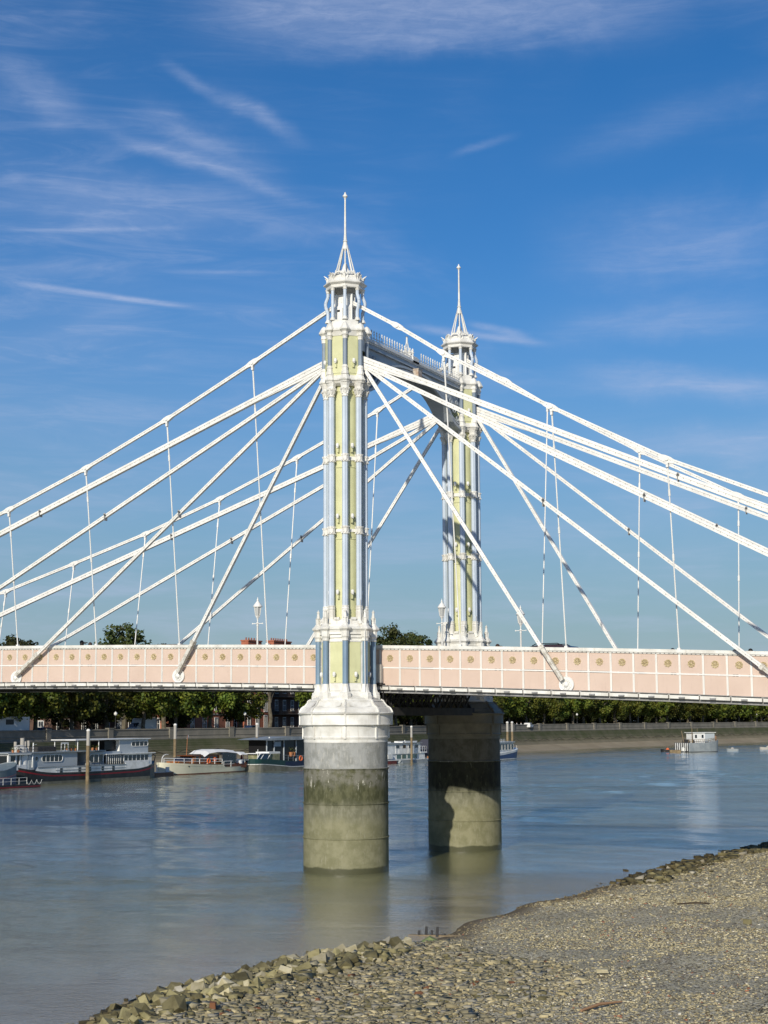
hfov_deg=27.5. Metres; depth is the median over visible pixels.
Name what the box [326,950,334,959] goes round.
rock
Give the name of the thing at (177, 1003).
rock
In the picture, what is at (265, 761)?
green workboat
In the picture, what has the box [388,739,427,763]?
white houseboat
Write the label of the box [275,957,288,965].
rock
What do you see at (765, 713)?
plane tree
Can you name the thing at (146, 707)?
plane tree
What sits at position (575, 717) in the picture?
plane tree
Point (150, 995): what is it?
rock
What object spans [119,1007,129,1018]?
rock
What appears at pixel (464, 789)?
bridge pier
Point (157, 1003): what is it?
rock
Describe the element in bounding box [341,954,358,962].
rock
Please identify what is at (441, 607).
lamp post
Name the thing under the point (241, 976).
rock
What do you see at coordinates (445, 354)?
suspension chain
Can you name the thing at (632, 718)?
plane tree
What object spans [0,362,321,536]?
stay bar
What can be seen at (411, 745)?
mooring pile
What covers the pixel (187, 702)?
plane tree
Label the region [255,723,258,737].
mooring pile
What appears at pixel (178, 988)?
rock
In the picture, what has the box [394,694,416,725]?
plane tree
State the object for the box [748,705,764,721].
plane tree
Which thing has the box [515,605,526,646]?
lamp post
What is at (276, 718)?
window
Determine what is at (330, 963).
rock
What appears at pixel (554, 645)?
car
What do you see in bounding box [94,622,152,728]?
plane tree
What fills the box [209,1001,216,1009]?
brick
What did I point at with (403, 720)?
plane tree
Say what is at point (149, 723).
van
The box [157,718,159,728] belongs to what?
window
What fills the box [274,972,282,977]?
rock
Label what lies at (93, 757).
window
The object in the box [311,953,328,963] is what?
rock
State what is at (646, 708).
plane tree
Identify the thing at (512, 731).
mooring pile
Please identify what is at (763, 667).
stay bar
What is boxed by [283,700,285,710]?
window
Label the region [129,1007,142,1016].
rock
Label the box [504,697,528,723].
plane tree
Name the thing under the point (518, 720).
plane tree
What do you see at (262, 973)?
rock
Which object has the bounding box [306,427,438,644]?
stay bar
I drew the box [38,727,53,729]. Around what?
car
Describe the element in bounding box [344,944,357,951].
rock
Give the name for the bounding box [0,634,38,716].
plane tree
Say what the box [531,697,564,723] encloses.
plane tree
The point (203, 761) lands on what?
motor yacht
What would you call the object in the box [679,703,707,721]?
plane tree
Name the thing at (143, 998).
rock
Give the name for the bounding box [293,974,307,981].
rock
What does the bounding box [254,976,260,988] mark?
rock
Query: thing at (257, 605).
lamp post
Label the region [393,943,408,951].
rock
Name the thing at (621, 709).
plane tree
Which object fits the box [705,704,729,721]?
plane tree
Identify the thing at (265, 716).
window
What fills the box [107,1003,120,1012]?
rock
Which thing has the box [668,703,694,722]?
plane tree
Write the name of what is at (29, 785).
pontoon
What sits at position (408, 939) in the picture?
rock
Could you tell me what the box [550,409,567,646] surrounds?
hanger rod
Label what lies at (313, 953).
rock
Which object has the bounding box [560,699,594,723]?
plane tree
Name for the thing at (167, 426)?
hanger rod
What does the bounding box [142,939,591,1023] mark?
stone slabs
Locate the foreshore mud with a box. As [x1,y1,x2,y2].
[152,738,767,771]
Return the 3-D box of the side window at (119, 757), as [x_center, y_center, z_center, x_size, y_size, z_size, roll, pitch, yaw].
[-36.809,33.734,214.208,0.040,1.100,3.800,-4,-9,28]
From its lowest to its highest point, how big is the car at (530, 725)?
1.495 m
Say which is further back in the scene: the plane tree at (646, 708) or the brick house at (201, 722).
the plane tree at (646, 708)
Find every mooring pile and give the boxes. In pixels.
[20,738,24,745]
[85,729,89,781]
[173,724,176,757]
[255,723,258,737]
[410,726,412,762]
[506,722,508,740]
[511,721,513,742]
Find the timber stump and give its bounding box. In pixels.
[409,926,462,936]
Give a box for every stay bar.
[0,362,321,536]
[0,368,321,589]
[0,414,432,617]
[11,373,320,681]
[49,420,433,645]
[172,385,321,681]
[176,421,435,644]
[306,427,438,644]
[362,356,767,512]
[362,362,767,556]
[363,364,767,673]
[363,367,573,689]
[476,407,767,519]
[476,412,767,550]
[477,414,767,638]
[477,421,617,647]
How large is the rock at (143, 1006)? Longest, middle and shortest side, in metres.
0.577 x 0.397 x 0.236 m
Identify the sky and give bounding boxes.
[0,0,767,655]
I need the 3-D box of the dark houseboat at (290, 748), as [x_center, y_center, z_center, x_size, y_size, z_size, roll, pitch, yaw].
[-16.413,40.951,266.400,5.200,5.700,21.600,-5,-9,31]
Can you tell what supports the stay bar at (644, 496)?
attached to the parapet girder at (105, 667)
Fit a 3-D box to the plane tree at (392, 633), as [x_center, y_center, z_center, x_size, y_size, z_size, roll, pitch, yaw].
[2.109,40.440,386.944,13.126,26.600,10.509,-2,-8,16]
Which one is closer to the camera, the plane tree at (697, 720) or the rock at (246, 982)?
the rock at (246, 982)
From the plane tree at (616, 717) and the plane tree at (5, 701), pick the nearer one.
the plane tree at (5, 701)
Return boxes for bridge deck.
[0,683,761,705]
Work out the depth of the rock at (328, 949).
50.51 m
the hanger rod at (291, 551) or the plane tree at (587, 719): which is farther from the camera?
the plane tree at (587, 719)
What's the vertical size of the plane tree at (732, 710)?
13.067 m
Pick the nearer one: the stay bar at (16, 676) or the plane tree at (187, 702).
the stay bar at (16, 676)
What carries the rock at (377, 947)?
on the broken stones
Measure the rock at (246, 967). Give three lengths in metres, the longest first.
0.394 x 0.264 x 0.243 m
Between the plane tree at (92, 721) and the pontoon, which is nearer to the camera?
the pontoon
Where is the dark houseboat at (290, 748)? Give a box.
[238,736,303,760]
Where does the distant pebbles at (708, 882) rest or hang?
on the river beach
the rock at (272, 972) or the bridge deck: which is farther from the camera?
the bridge deck
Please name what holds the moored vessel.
on the river water
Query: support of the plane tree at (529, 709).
on the far bank ground
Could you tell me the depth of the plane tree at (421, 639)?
397.08 m
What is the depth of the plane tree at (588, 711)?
448.88 m
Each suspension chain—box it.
[0,304,334,515]
[0,363,447,594]
[353,301,767,496]
[467,359,767,505]
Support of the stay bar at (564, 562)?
attached to the parapet girder at (383, 668)
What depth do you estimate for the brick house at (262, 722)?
345.32 m
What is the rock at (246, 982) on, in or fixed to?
on the broken stones
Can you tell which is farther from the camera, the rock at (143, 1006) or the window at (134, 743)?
the window at (134, 743)
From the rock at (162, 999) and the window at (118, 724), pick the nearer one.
the rock at (162, 999)
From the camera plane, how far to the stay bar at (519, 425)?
95.82 m
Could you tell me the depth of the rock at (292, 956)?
49.53 m
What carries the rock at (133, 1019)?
on the river beach
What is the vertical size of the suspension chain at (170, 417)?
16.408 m
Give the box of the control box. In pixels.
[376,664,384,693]
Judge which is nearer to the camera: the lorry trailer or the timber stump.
the timber stump
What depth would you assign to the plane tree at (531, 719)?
458.74 m
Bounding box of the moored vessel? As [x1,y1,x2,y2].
[0,762,16,784]
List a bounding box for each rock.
[99,1017,114,1023]
[105,1015,116,1018]
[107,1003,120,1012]
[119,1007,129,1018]
[122,1011,130,1022]
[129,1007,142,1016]
[129,1014,139,1023]
[133,1003,150,1010]
[138,994,149,1002]
[140,1012,150,1019]
[147,990,161,1002]
[151,994,163,1002]
[152,995,168,1005]
[159,995,171,1004]
[162,995,186,1012]
[166,984,175,993]
[166,989,177,995]
[167,982,182,988]
[174,985,182,991]
[190,982,208,990]
[199,974,215,980]
[200,988,217,996]
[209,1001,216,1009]
[219,978,239,986]
[219,987,232,994]
[232,971,248,979]
[241,964,249,969]
[241,969,251,978]
[243,980,249,985]
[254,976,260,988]
[255,971,265,976]
[258,962,269,968]
[266,970,276,977]
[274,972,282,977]
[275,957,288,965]
[278,965,292,973]
[287,954,299,958]
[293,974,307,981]
[295,961,311,970]
[308,948,320,957]
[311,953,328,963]
[316,966,328,973]
[321,948,332,951]
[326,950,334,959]
[327,961,336,965]
[333,943,345,951]
[333,948,340,954]
[339,957,352,967]
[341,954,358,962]
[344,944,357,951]
[357,941,369,947]
[373,945,385,948]
[383,936,391,943]
[389,936,403,945]
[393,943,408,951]
[402,937,411,942]
[596,968,608,972]
[743,919,751,923]
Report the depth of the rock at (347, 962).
47.14 m
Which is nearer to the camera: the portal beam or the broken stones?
the broken stones
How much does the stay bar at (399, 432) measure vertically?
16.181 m
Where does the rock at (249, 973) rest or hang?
on the broken stones
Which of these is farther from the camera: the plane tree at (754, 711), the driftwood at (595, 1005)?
the plane tree at (754, 711)
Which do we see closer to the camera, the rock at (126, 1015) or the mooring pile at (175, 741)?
the rock at (126, 1015)
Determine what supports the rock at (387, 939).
on the river beach
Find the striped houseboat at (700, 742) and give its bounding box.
[674,728,717,751]
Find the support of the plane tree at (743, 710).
on the far bank ground
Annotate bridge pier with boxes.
[298,698,393,875]
[424,701,504,851]
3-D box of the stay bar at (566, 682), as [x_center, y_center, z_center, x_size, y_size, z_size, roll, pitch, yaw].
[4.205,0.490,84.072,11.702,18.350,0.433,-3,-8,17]
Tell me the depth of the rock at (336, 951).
49.52 m
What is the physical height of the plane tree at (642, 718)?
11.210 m
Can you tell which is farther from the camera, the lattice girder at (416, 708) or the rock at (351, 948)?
the lattice girder at (416, 708)
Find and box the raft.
[669,750,680,752]
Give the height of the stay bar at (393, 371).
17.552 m
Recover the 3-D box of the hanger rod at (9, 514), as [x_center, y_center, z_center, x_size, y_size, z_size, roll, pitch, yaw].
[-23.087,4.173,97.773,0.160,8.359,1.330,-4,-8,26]
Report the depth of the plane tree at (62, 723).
281.91 m
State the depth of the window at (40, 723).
292.42 m
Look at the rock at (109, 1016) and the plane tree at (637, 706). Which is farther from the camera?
the plane tree at (637, 706)
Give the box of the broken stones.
[78,941,416,1023]
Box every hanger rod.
[0,593,6,635]
[7,512,19,645]
[65,566,74,644]
[84,471,97,644]
[134,536,146,644]
[165,421,180,644]
[208,501,220,644]
[251,365,268,644]
[285,460,298,644]
[368,413,378,606]
[442,356,461,645]
[542,408,548,642]
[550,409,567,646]
[637,453,640,648]
[665,461,680,649]
[737,502,739,646]
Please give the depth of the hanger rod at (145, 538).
109.84 m
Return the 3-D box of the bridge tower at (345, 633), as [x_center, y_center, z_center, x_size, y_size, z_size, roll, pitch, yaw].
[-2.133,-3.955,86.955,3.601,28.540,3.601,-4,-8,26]
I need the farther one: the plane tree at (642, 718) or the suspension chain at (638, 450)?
the plane tree at (642, 718)
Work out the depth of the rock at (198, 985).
42.76 m
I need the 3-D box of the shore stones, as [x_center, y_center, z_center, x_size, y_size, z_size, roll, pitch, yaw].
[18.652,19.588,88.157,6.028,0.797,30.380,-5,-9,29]
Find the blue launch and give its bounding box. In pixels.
[500,740,517,759]
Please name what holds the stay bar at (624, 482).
attached to the parapet girder at (383, 668)
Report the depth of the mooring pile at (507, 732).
361.10 m
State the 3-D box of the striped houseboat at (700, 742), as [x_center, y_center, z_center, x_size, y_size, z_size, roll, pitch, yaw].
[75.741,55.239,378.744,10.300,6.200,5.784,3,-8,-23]
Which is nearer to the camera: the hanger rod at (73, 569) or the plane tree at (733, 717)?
the hanger rod at (73, 569)
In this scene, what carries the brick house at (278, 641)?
on the far bank ground
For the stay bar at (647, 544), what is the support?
attached to the parapet girder at (383, 668)
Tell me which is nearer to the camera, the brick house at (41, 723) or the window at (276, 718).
the brick house at (41, 723)
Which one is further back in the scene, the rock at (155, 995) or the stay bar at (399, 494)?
the stay bar at (399, 494)
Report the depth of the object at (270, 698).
332.26 m
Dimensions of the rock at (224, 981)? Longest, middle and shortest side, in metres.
0.537 x 0.340 x 0.331 m
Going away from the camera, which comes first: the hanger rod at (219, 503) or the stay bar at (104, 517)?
the stay bar at (104, 517)
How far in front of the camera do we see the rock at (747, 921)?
55.06 m
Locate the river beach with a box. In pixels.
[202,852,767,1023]
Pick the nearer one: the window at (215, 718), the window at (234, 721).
the window at (215, 718)
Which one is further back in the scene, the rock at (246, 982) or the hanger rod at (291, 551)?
the hanger rod at (291, 551)
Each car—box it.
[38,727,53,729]
[244,725,258,727]
[524,723,533,728]
[526,643,597,672]
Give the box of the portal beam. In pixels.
[368,329,461,432]
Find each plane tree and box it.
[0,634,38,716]
[0,692,37,721]
[0,693,8,707]
[17,692,67,729]
[38,706,74,729]
[52,692,103,729]
[76,692,112,728]
[86,692,137,728]
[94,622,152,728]
[112,693,157,722]
[126,692,175,728]
[153,696,201,727]
[154,692,207,727]
[157,643,170,728]
[191,692,237,727]
[218,692,268,727]
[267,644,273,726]
[294,692,311,707]
[376,622,417,725]
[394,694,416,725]
[397,697,431,725]
[397,716,416,724]
[403,632,432,725]
[412,695,433,725]
[492,696,504,708]
[492,696,514,714]
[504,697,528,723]
[505,716,524,723]
[519,697,542,722]
[527,711,542,722]
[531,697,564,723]
[539,698,570,723]
[541,714,570,722]
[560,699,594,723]
[561,715,585,723]
[574,699,600,723]
[574,715,596,723]
[588,700,617,723]
[600,700,632,722]
[604,714,628,722]
[612,700,646,722]
[622,711,640,722]
[628,701,655,722]
[639,715,654,722]
[646,701,674,722]
[653,703,673,722]
[655,701,682,721]
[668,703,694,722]
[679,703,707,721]
[693,713,706,722]
[694,703,718,721]
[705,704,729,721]
[718,704,741,721]
[722,715,736,721]
[734,705,755,721]
[743,715,758,721]
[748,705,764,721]
[757,706,767,721]
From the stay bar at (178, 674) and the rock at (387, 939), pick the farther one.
the stay bar at (178, 674)
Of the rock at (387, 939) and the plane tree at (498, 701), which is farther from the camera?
the plane tree at (498, 701)
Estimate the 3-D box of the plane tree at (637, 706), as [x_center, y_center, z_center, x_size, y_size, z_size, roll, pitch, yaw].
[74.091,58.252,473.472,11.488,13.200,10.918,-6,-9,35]
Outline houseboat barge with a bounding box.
[0,738,155,784]
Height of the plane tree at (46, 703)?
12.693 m
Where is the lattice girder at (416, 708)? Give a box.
[380,693,473,715]
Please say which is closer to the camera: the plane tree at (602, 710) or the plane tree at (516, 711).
the plane tree at (516, 711)
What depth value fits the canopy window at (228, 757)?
244.47 m
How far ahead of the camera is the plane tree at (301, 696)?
319.43 m
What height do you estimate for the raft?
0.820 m
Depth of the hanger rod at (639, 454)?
94.09 m
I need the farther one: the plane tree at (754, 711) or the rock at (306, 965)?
the plane tree at (754, 711)
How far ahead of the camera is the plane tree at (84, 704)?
259.08 m
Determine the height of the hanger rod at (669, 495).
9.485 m
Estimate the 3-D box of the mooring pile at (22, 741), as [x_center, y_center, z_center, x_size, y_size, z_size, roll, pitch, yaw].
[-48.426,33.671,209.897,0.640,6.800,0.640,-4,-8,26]
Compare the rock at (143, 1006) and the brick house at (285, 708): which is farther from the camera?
the brick house at (285, 708)
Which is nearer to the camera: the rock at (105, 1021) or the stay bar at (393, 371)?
the rock at (105, 1021)
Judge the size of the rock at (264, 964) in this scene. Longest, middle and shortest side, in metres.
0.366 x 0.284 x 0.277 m
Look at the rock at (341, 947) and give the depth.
50.42 m
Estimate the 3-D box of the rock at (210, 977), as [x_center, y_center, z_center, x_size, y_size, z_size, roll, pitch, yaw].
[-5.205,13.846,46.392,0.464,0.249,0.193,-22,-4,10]
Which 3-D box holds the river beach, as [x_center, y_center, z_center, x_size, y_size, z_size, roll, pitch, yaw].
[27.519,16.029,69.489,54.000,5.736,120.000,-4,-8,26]
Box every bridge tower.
[312,192,379,699]
[434,264,492,701]
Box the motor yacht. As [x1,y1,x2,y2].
[156,735,247,774]
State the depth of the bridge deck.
99.48 m
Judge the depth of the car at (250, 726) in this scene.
312.11 m
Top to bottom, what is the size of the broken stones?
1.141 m
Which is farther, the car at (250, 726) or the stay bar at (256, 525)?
the car at (250, 726)
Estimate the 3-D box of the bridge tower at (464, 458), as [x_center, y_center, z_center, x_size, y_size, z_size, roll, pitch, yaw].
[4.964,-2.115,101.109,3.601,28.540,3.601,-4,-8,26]
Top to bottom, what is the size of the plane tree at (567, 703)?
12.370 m
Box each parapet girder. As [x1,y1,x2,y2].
[0,645,767,705]
[0,665,767,692]
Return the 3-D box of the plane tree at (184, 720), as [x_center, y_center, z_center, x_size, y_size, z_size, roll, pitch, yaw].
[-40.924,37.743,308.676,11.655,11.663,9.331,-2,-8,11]
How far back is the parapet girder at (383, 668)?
103.32 m
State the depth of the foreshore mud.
439.75 m
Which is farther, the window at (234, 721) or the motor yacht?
the window at (234, 721)
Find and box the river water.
[0,742,767,1023]
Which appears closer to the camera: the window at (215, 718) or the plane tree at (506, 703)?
the window at (215, 718)
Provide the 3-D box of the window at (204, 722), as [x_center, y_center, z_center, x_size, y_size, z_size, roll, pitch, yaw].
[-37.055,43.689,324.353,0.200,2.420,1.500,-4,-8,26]
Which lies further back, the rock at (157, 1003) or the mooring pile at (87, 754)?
the mooring pile at (87, 754)
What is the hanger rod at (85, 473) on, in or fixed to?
hanging from the suspension chain at (170, 417)
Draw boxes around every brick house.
[25,709,157,729]
[157,644,232,728]
[233,692,268,727]
[240,637,305,701]
[271,692,302,726]
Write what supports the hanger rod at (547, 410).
hanging from the suspension chain at (638, 450)
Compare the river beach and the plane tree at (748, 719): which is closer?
the river beach
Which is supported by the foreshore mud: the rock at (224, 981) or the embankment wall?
the embankment wall
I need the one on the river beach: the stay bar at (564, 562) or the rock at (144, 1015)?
the rock at (144, 1015)
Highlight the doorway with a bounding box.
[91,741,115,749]
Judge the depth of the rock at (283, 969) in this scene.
45.34 m
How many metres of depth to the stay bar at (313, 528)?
105.25 m
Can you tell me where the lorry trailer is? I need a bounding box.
[0,717,29,730]
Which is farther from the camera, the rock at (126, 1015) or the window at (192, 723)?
the window at (192, 723)
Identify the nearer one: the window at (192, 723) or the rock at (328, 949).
the rock at (328, 949)
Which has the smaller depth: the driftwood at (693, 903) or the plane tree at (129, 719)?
the driftwood at (693, 903)
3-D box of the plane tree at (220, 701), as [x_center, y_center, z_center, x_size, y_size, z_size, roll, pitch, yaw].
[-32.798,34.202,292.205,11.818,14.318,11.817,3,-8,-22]
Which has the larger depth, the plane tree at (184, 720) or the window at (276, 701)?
the window at (276, 701)
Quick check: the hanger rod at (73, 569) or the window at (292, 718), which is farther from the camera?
the window at (292, 718)
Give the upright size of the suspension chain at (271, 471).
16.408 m
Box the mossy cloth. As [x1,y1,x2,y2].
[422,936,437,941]
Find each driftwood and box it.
[580,1001,621,1011]
[677,902,712,904]
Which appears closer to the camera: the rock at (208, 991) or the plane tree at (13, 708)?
the rock at (208, 991)
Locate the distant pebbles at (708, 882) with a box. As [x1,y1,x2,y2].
[516,851,767,907]
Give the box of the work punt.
[154,765,173,776]
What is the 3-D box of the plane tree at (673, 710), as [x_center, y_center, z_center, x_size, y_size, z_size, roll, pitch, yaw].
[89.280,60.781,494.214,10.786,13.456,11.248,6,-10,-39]
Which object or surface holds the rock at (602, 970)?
on the river beach
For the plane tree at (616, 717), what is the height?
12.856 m
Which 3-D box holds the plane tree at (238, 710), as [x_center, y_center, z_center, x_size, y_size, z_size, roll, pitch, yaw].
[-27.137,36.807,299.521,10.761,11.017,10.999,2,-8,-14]
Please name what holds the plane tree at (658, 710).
on the far bank ground
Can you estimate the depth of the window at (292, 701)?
362.32 m
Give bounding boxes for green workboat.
[240,751,303,770]
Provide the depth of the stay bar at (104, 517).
92.83 m
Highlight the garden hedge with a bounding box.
[390,712,766,725]
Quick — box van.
[127,718,156,728]
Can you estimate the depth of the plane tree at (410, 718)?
359.69 m
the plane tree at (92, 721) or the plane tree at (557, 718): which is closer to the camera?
the plane tree at (92, 721)
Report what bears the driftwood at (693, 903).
on the river beach
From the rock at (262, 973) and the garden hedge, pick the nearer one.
the rock at (262, 973)
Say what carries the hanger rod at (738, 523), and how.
hanging from the suspension chain at (638, 450)
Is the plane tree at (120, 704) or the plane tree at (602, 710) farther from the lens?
the plane tree at (602, 710)
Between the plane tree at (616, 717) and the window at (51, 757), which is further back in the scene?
the plane tree at (616, 717)
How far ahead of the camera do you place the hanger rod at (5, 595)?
114.91 m
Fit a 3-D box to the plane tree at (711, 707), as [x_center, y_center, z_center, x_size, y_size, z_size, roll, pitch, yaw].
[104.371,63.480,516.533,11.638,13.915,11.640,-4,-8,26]
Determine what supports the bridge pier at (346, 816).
in the river water
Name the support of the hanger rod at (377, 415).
hanging from the suspension chain at (271, 471)
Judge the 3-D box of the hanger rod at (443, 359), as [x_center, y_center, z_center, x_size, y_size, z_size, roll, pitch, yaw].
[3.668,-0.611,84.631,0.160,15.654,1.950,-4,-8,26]
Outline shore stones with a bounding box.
[596,842,767,885]
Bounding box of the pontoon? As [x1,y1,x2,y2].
[0,777,41,788]
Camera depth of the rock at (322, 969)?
46.16 m
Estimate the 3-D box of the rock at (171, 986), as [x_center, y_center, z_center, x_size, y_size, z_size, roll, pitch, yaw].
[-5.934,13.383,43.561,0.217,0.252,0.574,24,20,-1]
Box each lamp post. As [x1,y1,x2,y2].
[252,597,262,644]
[436,599,446,669]
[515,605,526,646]
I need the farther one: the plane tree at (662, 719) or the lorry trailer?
the plane tree at (662, 719)
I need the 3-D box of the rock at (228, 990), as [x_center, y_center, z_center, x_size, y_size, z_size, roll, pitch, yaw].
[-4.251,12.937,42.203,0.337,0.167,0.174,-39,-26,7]
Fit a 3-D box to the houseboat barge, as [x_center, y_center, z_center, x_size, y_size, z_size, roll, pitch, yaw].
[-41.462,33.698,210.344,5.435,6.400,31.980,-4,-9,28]
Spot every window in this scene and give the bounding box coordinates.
[38,721,43,726]
[41,754,62,761]
[90,753,109,762]
[105,755,122,762]
[117,720,121,728]
[131,741,147,746]
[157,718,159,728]
[190,718,193,727]
[202,718,205,727]
[214,717,217,727]
[222,753,235,762]
[233,719,236,727]
[264,715,267,726]
[275,700,278,710]
[275,717,277,726]
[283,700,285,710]
[290,700,293,710]
[291,717,293,726]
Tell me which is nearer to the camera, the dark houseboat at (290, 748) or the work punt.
the work punt
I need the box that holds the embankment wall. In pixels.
[0,721,767,759]
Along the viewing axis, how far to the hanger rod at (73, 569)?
112.27 m
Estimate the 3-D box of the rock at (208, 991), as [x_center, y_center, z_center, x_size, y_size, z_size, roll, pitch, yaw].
[-4.688,12.982,42.303,0.240,0.318,0.485,-48,12,-34]
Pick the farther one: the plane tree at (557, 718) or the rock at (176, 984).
the plane tree at (557, 718)
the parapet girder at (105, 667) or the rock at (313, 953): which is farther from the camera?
the parapet girder at (105, 667)
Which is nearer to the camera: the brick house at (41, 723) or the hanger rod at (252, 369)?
the hanger rod at (252, 369)
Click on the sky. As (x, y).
(175, 175)
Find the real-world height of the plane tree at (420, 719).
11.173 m
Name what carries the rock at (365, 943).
on the river beach
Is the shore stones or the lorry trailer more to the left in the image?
the lorry trailer

